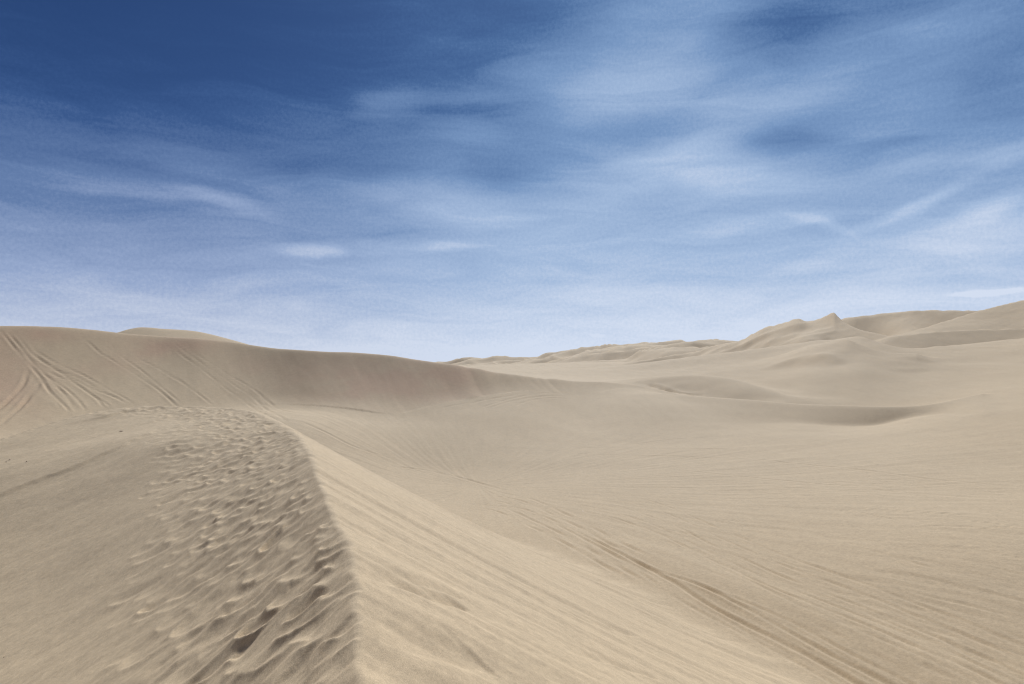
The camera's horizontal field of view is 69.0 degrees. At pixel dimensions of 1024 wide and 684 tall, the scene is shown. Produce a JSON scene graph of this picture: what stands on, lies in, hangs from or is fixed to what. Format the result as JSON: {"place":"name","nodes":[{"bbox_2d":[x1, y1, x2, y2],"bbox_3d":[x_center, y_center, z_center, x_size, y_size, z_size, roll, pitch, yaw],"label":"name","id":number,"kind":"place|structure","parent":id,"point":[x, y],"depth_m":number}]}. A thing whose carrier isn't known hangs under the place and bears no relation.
{"place":"outdoors","nodes":[
{"label":"outdoors","id":0,"kind":"place"},
{"bbox_2d":[117,327,248,344],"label":"dune behind","id":1,"kind":"structure","parent":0,"point":[167,332],"depth_m":151.10},
{"bbox_2d":[0,326,688,437],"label":"dune","id":2,"kind":"structure","parent":0,"point":[48,375],"depth_m":103.19},
{"bbox_2d":[0,406,819,683],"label":"foreground dune","id":3,"kind":"structure","parent":0,"point":[176,545],"depth_m":11.26},
{"bbox_2d":[0,362,1023,683],"bbox_3d":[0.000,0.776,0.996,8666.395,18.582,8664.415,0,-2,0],"label":"sand ground","id":4,"kind":"structure","parent":0,"point":[890,552],"depth_m":51.08},
{"bbox_2d":[0,0,1023,361],"label":"sky","id":5,"kind":"structure","parent":0,"point":[424,180]},
{"bbox_2d":[459,357,633,365],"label":"dune range","id":6,"kind":"structure","parent":0,"point":[630,359],"depth_m":558.78},
{"bbox_2d":[436,339,736,364],"bbox_3d":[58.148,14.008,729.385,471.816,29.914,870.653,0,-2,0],"label":"dune range","id":7,"kind":"structure","parent":0,"point":[642,352],"depth_m":615.62},
{"bbox_2d":[493,337,1023,401],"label":"dune","id":8,"kind":"structure","parent":0,"point":[861,378],"depth_m":181.24},
{"bbox_2d":[681,312,891,357],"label":"peak dune","id":9,"kind":"structure","parent":0,"point":[832,326],"depth_m":313.62},
{"bbox_2d":[659,393,992,425],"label":"sand dune","id":10,"kind":"structure","parent":0,"point":[746,409],"depth_m":113.75},
{"bbox_2d":[764,339,938,371],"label":"dune","id":11,"kind":"structure","parent":0,"point":[836,352],"depth_m":189.25},
{"bbox_2d":[841,310,980,335],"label":"back dune","id":12,"kind":"structure","parent":0,"point":[891,324],"depth_m":407.99},
{"bbox_2d":[875,328,1023,347],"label":"dune spur","id":13,"kind":"structure","parent":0,"point":[934,338],"depth_m":244.65},
{"bbox_2d":[892,300,1023,335],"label":"dune","id":14,"kind":"structure","parent":0,"point":[1008,316],"depth_m":282.99}
]}

